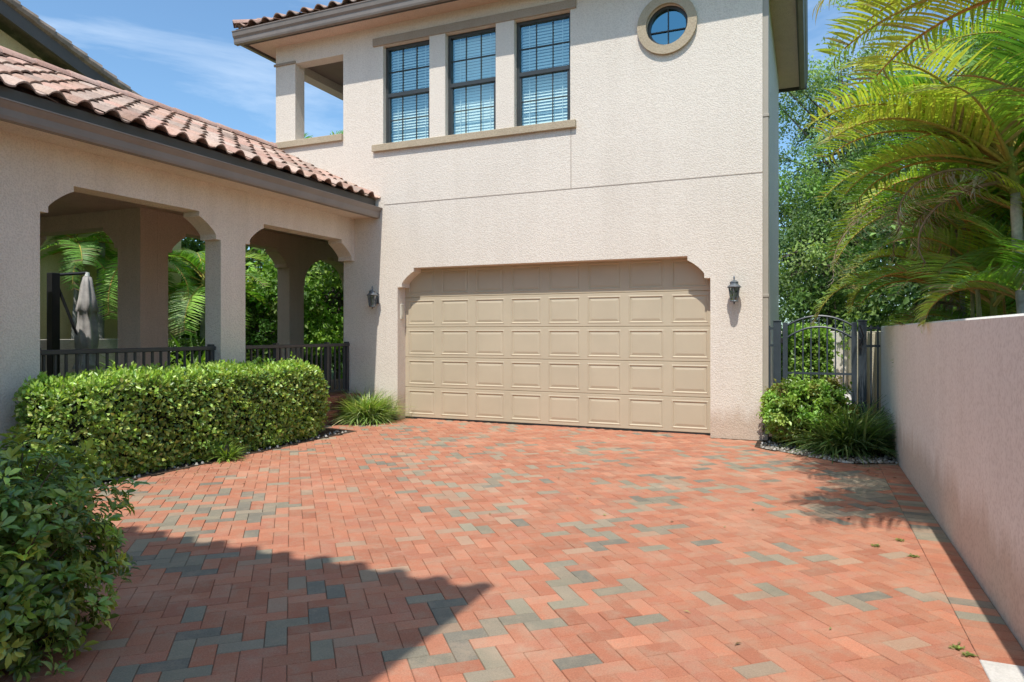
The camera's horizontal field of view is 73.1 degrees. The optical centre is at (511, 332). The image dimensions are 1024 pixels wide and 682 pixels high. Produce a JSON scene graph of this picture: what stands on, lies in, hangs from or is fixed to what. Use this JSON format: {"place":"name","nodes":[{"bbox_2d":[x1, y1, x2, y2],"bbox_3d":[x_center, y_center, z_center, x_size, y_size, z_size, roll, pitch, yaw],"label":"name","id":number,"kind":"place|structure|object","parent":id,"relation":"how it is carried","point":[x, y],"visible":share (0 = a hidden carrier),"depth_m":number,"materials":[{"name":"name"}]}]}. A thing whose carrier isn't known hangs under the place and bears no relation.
{"place":"outdoors","nodes":[
{"label":"outdoors","id":0,"kind":"place"},
{"bbox_2d":[11,630,66,649],"bbox_3d":[-2.996,1.396,2.297,1.080,0.001,2.450,0,0,23],"label":"planting bed","id":1,"kind":"object","parent":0,"point":[50,638],"depth_m":3.12,"materials":[{"name":"soil"}]},
{"bbox_2d":[0,426,149,681],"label":"bush","id":2,"kind":"object","parent":1,"relation":"on","point":[46,555],"visible":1,"depth_m":2.88,"materials":[{"name":"green plant"}]},
{"bbox_2d":[54,427,354,485],"bbox_3d":[-4.305,1.396,6.236,1.040,0.001,8.650,0,0,23],"label":"planting bed","id":3,"kind":"object","parent":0,"point":[321,436],"visible":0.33,"depth_m":8.12,"materials":[{"name":"soil"}]},
{"bbox_2d":[8,351,331,482],"bbox_3d":[-3.557,0.834,7.952,1.120,1.197,3.913,0,0,23],"label":"hedge","id":4,"kind":"object","parent":3,"relation":"on","point":[142,419],"visible":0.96,"depth_m":7.13,"materials":[{"name":"green plant"}]},
{"bbox_2d":[192,441,252,463],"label":"weed tuft","id":5,"kind":"object","parent":3,"relation":"in","point":[227,454],"visible":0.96,"depth_m":7.57,"materials":[{"name":"green plant"}]},
{"bbox_2d":[328,418,395,424],"bbox_3d":[-2.421,1.396,10.787,0.880,0.001,1.100,0,0,23],"label":"planting bed","id":6,"kind":"object","parent":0,"point":[358,423],"visible":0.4,"depth_m":10.62,"materials":[{"name":"soil"}]},
{"bbox_2d":[328,387,413,426],"bbox_3d":[-2.334,1.212,10.875,1.724,0.718,1.613,0,0,-13],"label":"spider plant","id":7,"kind":"object","parent":6,"relation":"on","point":[366,409],"visible":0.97,"depth_m":10.70,"materials":[{"name":"green plant"}]},
{"bbox_2d":[0,418,1023,681],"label":"driveway","id":8,"kind":"structure","parent":0,"point":[554,574],"depth_m":4.09,"materials":[{"name":"brick"}]},
{"bbox_2d":[129,427,960,644],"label":"fallen leaves","id":9,"kind":"object","parent":8,"relation":"on","point":[558,477],"visible":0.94,"depth_m":6.84,"materials":[{"name":"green plant"}]},
{"bbox_2d":[949,644,964,649],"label":"weed","id":10,"kind":"object","parent":8,"relation":"on","point":[958,647],"visible":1,"depth_m":3.06,"materials":[{"name":"green plant"}]},
{"bbox_2d":[961,651,977,655],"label":"weed","id":11,"kind":"object","parent":8,"relation":"on","point":[967,654],"visible":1,"depth_m":2.99,"materials":[{"name":"green plant"}]},
{"bbox_2d":[18,0,1023,327],"label":"sky","id":12,"kind":"structure","parent":0,"point":[183,55],"materials":[{"name":"blue"}]},
{"bbox_2d":[53,418,1023,681],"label":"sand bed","id":13,"kind":"object","parent":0,"point":[423,536],"visible":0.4,"depth_m":4.80,"materials":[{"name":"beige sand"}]},
{"bbox_2d":[755,432,896,462],"bbox_3d":[4.518,1.396,10.140,1.520,0.001,5.800,0,0,23],"label":"planting bed","id":14,"kind":"object","parent":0,"point":[758,444],"visible":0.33,"depth_m":8.25,"materials":[{"name":"soil"}]},
{"bbox_2d":[94,430,897,484],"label":"gravel","id":15,"kind":"structure","parent":14,"relation":"on","point":[884,459],"depth_m":7.73,"materials":[{"name":"grey gravel"}]},
{"bbox_2d":[756,373,861,447],"bbox_3d":[3.645,0.978,8.513,1.204,0.968,1.170,0,0,23],"label":"shrub","id":16,"kind":"object","parent":14,"relation":"on","point":[783,397],"visible":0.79,"depth_m":8.26,"materials":[{"name":"green plant"}]},
{"bbox_2d":[764,399,897,466],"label":"lily turf","id":17,"kind":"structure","parent":14,"relation":"on","point":[855,437],"depth_m":7.81,"materials":[{"name":"green plant"}]},
{"bbox_2d":[845,395,888,443],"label":"lily turf","id":18,"kind":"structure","parent":14,"relation":"on","point":[865,409],"depth_m":8.66,"materials":[{"name":"green plant"}]},
{"bbox_2d":[840,387,850,402],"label":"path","id":19,"kind":"structure","parent":0,"point":[849,395],"depth_m":15.28,"materials":[{"name":"concrete"}]},
{"label":"planting bed","id":20,"kind":"structure","parent":0,"visible":0},
{"bbox_2d":[779,0,933,330],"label":"oak tree","id":21,"kind":"object","parent":20,"relation":"on","point":[819,82],"visible":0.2,"depth_m":22.31,"materials":[{"name":"green plant"}]},
{"bbox_2d":[780,195,969,358],"bbox_3d":[10.465,-1.755,17.003,5.377,6.337,5.810,0,0,-25],"label":"oak tree","id":22,"kind":"object","parent":20,"relation":"on","point":[874,315],"visible":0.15,"depth_m":16.83,"materials":[{"name":"green plant"}]},
{"bbox_2d":[809,168,988,345],"bbox_3d":[5.038,-0.203,7.686,2.721,3.210,2.503,0,0,-16],"label":"areca palm","id":23,"kind":"object","parent":20,"relation":"on","point":[898,278],"visible":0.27,"depth_m":8.00,"materials":[{"name":"green plant"}]},
{"bbox_2d":[881,226,929,299],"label":"areca palm","id":24,"kind":"object","parent":20,"relation":"on","point":[898,286],"visible":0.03,"depth_m":9.10,"materials":[{"name":"green plant"}]},
{"bbox_2d":[801,0,1023,313],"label":"areca palm","id":25,"kind":"object","parent":20,"relation":"on","point":[988,129],"visible":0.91,"depth_m":5.26,"materials":[{"name":"green plant"}]},
{"bbox_2d":[812,0,1023,95],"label":"areca palm","id":26,"kind":"object","parent":20,"relation":"on","point":[866,6],"visible":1,"depth_m":4.21,"materials":[{"name":"green plant"}]},
{"bbox_2d":[812,66,1023,312],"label":"areca palm","id":27,"kind":"object","parent":20,"relation":"on","point":[879,214],"visible":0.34,"depth_m":7.15,"materials":[{"name":"green plant"}]},
{"bbox_2d":[872,192,965,318],"bbox_3d":[5.129,-0.258,7.473,1.956,3.318,1.662,0,0,-31],"label":"palm shoot","id":28,"kind":"object","parent":20,"relation":"on","point":[963,306],"visible":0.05,"depth_m":7.68,"materials":[{"name":"green plant"}]},
{"bbox_2d":[903,194,947,319],"bbox_3d":[5.127,-0.216,8.156,0.982,3.236,1.980,0,0,23],"label":"palm shoot","id":29,"kind":"object","parent":20,"relation":"on","point":[945,298],"depth_m":8.38,"materials":[{"name":"green plant"}]},
{"bbox_2d":[900,195,952,318],"bbox_3d":[5.379,-0.159,7.853,1.352,3.124,1.756,0,0,-25],"label":"palm shoot","id":30,"kind":"object","parent":20,"relation":"on","point":[950,306],"visible":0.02,"depth_m":7.94,"materials":[{"name":"green plant"}]},
{"bbox_2d":[900,148,970,320],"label":"oak tree","id":31,"kind":"object","parent":20,"relation":"on","point":[906,300],"visible":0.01,"depth_m":13.98,"materials":[{"name":"green plant"}]},
{"bbox_2d":[864,139,1009,316],"bbox_3d":[4.276,-0.155,6.390,2.075,3.113,1.032,0,0,-18],"label":"areca palm","id":32,"kind":"object","parent":20,"relation":"on","point":[971,210],"visible":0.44,"depth_m":6.26,"materials":[{"name":"green plant"}]},
{"bbox_2d":[855,184,1023,315],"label":"areca palm","id":33,"kind":"object","parent":20,"relation":"on","point":[970,259],"visible":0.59,"depth_m":6.21,"materials":[{"name":"green plant"}]},
{"bbox_2d":[861,14,1019,206],"bbox_3d":[14.570,-4.449,21.936,8.005,11.702,7.446,0,0,23],"label":"oak tree","id":34,"kind":"object","parent":20,"relation":"on","point":[962,48],"visible":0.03,"depth_m":21.35,"materials":[{"name":"green plant"}]},
{"bbox_2d":[872,198,1023,317],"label":"palm shoot","id":35,"kind":"object","parent":20,"relation":"on","point":[972,304],"visible":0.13,"depth_m":6.95,"materials":[{"name":"green plant"}]},
{"bbox_2d":[882,239,1016,362],"bbox_3d":[5.056,0.191,6.963,2.345,2.431,2.535,0,0,23],"label":"areca palm","id":36,"kind":"object","parent":20,"relation":"on","point":[1008,307],"visible":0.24,"depth_m":7.08,"materials":[{"name":"green plant"}]},
{"bbox_2d":[878,152,1023,304],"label":"palm shoot","id":37,"kind":"object","parent":20,"relation":"on","point":[1008,217],"visible":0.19,"depth_m":6.98,"materials":[{"name":"green plant"}]},
{"bbox_2d":[884,39,1023,182],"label":"areca palm","id":38,"kind":"object","parent":20,"relation":"on","point":[999,58],"visible":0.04,"depth_m":6.71,"materials":[{"name":"green plant"}]},
{"bbox_2d":[896,0,1023,141],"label":"areca palm","id":39,"kind":"object","parent":20,"relation":"on","point":[1017,8],"visible":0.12,"depth_m":5.79,"materials":[{"name":"green plant"}]},
{"bbox_2d":[897,168,1023,215],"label":"frond","id":40,"kind":"object","parent":20,"relation":"on","point":[1001,201],"visible":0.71,"depth_m":5.33,"materials":[{"name":"green plant"}]},
{"bbox_2d":[899,57,1023,230],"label":"areca palm","id":41,"kind":"object","parent":20,"relation":"on","point":[1018,161],"visible":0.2,"depth_m":5.51,"materials":[{"name":"green plant"}]},
{"bbox_2d":[901,218,1023,253],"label":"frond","id":42,"kind":"object","parent":20,"relation":"on","point":[932,244],"visible":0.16,"depth_m":7.50,"materials":[{"name":"green plant"}]},
{"bbox_2d":[913,209,1023,332],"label":"areca palm","id":43,"kind":"object","parent":20,"relation":"on","point":[993,281],"visible":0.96,"depth_m":5.26,"materials":[{"name":"green plant"}]},
{"bbox_2d":[913,2,1023,73],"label":"areca palm","id":44,"kind":"object","parent":20,"relation":"on","point":[973,34],"visible":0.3,"depth_m":6.53,"materials":[{"name":"green plant"}]},
{"bbox_2d":[923,59,1023,125],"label":"palm shoot","id":45,"kind":"object","parent":20,"relation":"on","point":[1017,93],"visible":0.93,"depth_m":4.26,"materials":[{"name":"green plant"}]},
{"bbox_2d":[954,35,1013,73],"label":"areca palm","id":46,"kind":"object","parent":20,"relation":"on","point":[991,45],"visible":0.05,"depth_m":7.20,"materials":[{"name":"green plant"}]},
{"label":"ground","id":47,"kind":"structure","parent":0,"visible":0},
{"bbox_2d":[47,271,99,376],"bbox_3d":[-8.504,0.110,13.092,0.864,2.580,1.123,0,0,23],"label":"patio umbrella","id":48,"kind":"object","parent":47,"relation":"on","point":[86,331],"visible":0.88,"depth_m":13.14,"materials":[{"name":"fabric"}]},
{"bbox_2d":[42,231,110,338],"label":"garden palm","id":49,"kind":"object","parent":47,"relation":"on","point":[100,321],"visible":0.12,"depth_m":14.38,"materials":[{"name":"green plant"}]},
{"bbox_2d":[40,233,117,338],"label":"garden palm","id":50,"kind":"object","parent":47,"relation":"on","point":[96,257],"visible":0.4,"depth_m":14.15,"materials":[{"name":"green plant"}]},
{"bbox_2d":[0,0,180,338],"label":"yellow house","id":51,"kind":"structure","parent":47,"relation":"on","point":[26,31],"depth_m":14.10,"materials":[{"name":"paint"}]},
{"bbox_2d":[40,235,195,319],"bbox_3d":[-8.220,-0.573,15.091,3.250,3.954,3.207,0,0,-1],"label":"garden palm","id":52,"kind":"object","parent":47,"relation":"on","point":[174,263],"visible":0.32,"depth_m":14.29,"materials":[{"name":"green plant"}]},
{"bbox_2d":[73,351,190,370],"bbox_3d":[-7.393,0.982,13.946,3.128,1.558,3.037,0,0,37],"label":"bromeliad","id":53,"kind":"object","parent":47,"relation":"on","point":[113,361],"visible":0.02,"depth_m":13.84,"materials":[{"name":"green plant"}]},
{"bbox_2d":[40,338,323,376],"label":"garden wall","id":54,"kind":"structure","parent":47,"relation":"on","point":[102,344],"depth_m":13.63,"materials":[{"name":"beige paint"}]},
{"bbox_2d":[168,244,272,345],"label":"garden palm","id":55,"kind":"object","parent":47,"relation":"on","point":[196,264],"visible":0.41,"depth_m":15.51,"materials":[{"name":"green plant"}]},
{"bbox_2d":[170,326,270,368],"bbox_3d":[-6.747,0.831,14.949,3.884,2.043,4.123,0,0,-31],"label":"bromeliad","id":56,"kind":"object","parent":47,"relation":"on","point":[195,354],"visible":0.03,"depth_m":14.65,"materials":[{"name":"green plant"}]},
{"bbox_2d":[181,237,265,337],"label":"garden tree","id":57,"kind":"object","parent":47,"relation":"on","point":[192,244],"visible":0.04,"depth_m":19.07,"materials":[{"name":"green plant"}]},
{"bbox_2d":[181,237,265,337],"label":"garden tree","id":58,"kind":"object","parent":47,"relation":"on","point":[190,239],"visible":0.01,"depth_m":21.34,"materials":[{"name":"green plant"}]},
{"bbox_2d":[197,281,277,363],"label":"garden tree","id":59,"kind":"object","parent":47,"relation":"on","point":[256,337],"visible":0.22,"depth_m":16.57,"materials":[{"name":"green plant"}]},
{"bbox_2d":[168,335,323,370],"bbox_3d":[-6.463,0.749,17.066,0.800,1.401,6.023,0,0,23],"label":"hedge","id":60,"kind":"object","parent":47,"relation":"on","point":[182,342],"visible":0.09,"depth_m":15.10,"materials":[{"name":"green plant"}]},
{"bbox_2d":[181,239,338,333],"bbox_3d":[-6.904,-1.592,20.443,5.906,5.989,6.390,0,0,23],"label":"garden tree","id":61,"kind":"object","parent":47,"relation":"on","point":[201,247],"visible":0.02,"depth_m":18.71,"materials":[{"name":"green plant"}]},
{"bbox_2d":[245,248,342,378],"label":"garden tree","id":62,"kind":"object","parent":47,"relation":"on","point":[319,328],"visible":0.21,"depth_m":16.47,"materials":[{"name":"green plant"}]},
{"bbox_2d":[304,129,342,138],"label":"tall palm","id":63,"kind":"object","parent":47,"relation":"on","point":[339,132],"visible":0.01,"depth_m":21.47,"materials":[{"name":"green plant"}]},
{"bbox_2d":[0,0,807,467],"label":"stucco house","id":64,"kind":"structure","parent":47,"relation":"on","point":[548,212],"depth_m":10.09,"materials":[{"name":"beige paint"}]},
{"bbox_2d":[367,286,378,308],"bbox_3d":[-2.253,-0.570,11.203,0.184,0.370,0.221,0,0,23],"label":"wall lantern","id":65,"kind":"object","parent":64,"relation":"attached to","point":[372,292],"depth_m":11.17,"materials":[{"name":"metal"}]},
{"bbox_2d":[386,40,428,142],"bbox_3d":[-1.642,-3.840,11.220,0.870,1.660,0.145,0,0,23],"label":"window","id":66,"kind":"structure","parent":64,"relation":"in","point":[402,95],"depth_m":11.28,"materials":[{"name":"glass"}]},
{"bbox_2d":[448,27,495,134],"bbox_3d":[-0.585,-3.840,10.761,0.865,1.660,0.139,0,0,23],"label":"window","id":67,"kind":"structure","parent":64,"relation":"in","point":[462,86],"depth_m":10.82,"materials":[{"name":"glass"}]},
{"bbox_2d":[517,13,569,125],"bbox_3d":[0.497,-3.840,10.298,0.877,1.660,0.144,0,0,23],"label":"window","id":68,"kind":"structure","parent":64,"relation":"in","point":[558,70],"depth_m":10.34,"materials":[{"name":"glass"}]},
{"bbox_2d":[405,258,709,434],"bbox_3d":[0.502,0.167,10.420,4.989,2.465,0.054,0,0,23],"label":"garage door","id":69,"kind":"structure","parent":64,"relation":"in","point":[625,344],"depth_m":10.28,"materials":[{"name":"paint"}]},
{"bbox_2d":[637,0,697,54],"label":"round window","id":70,"kind":"structure","parent":64,"relation":"in","point":[669,29],"depth_m":9.48,"materials":[{"name":"paint"}]},
{"bbox_2d":[727,276,740,303],"bbox_3d":[2.890,-0.555,8.988,0.184,0.370,0.221,0,0,23],"label":"wall lantern","id":71,"kind":"object","parent":64,"relation":"attached to","point":[734,286],"depth_m":8.95,"materials":[{"name":"metal"}]},
{"bbox_2d":[769,315,879,414],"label":"iron gate","id":72,"kind":"structure","parent":64,"relation":"attached to","point":[778,340],"depth_m":9.46,"materials":[{"name":"black metal"}]},
{"bbox_2d":[781,322,834,382],"bbox_3d":[5.512,0.612,12.972,1.048,1.679,1.254,0,0,23],"label":"hedge","id":73,"kind":"object","parent":47,"relation":"on","point":[831,347],"visible":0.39,"depth_m":12.54,"materials":[{"name":"green plant"}]},
{"bbox_2d":[781,331,847,386],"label":"garden wall","id":74,"kind":"structure","parent":47,"relation":"on","point":[839,360],"depth_m":17.62,"materials":[{"name":"beige paint"}]},
{"bbox_2d":[779,140,912,331],"bbox_3d":[9.393,-2.109,20.278,6.786,7.027,6.674,0,0,23],"label":"oak tree","id":75,"kind":"object","parent":47,"relation":"on","point":[816,249],"visible":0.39,"depth_m":19.58,"materials":[{"name":"green plant"}]},
{"bbox_2d":[848,331,880,415],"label":"garden wall","id":76,"kind":"structure","parent":47,"relation":"on","point":[874,366],"depth_m":10.31,"materials":[{"name":"beige paint"}]},
{"bbox_2d":[881,313,1023,649],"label":"boundary wall","id":77,"kind":"structure","parent":47,"relation":"on","point":[952,391],"depth_m":4.08,"materials":[{"name":"beige paint"}]},
{"bbox_2d":[979,660,1023,681],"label":"concrete pad","id":78,"kind":"object","parent":47,"relation":"on","point":[998,672],"visible":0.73,"depth_m":2.84,"materials":[{"name":"white concrete"}]}
]}

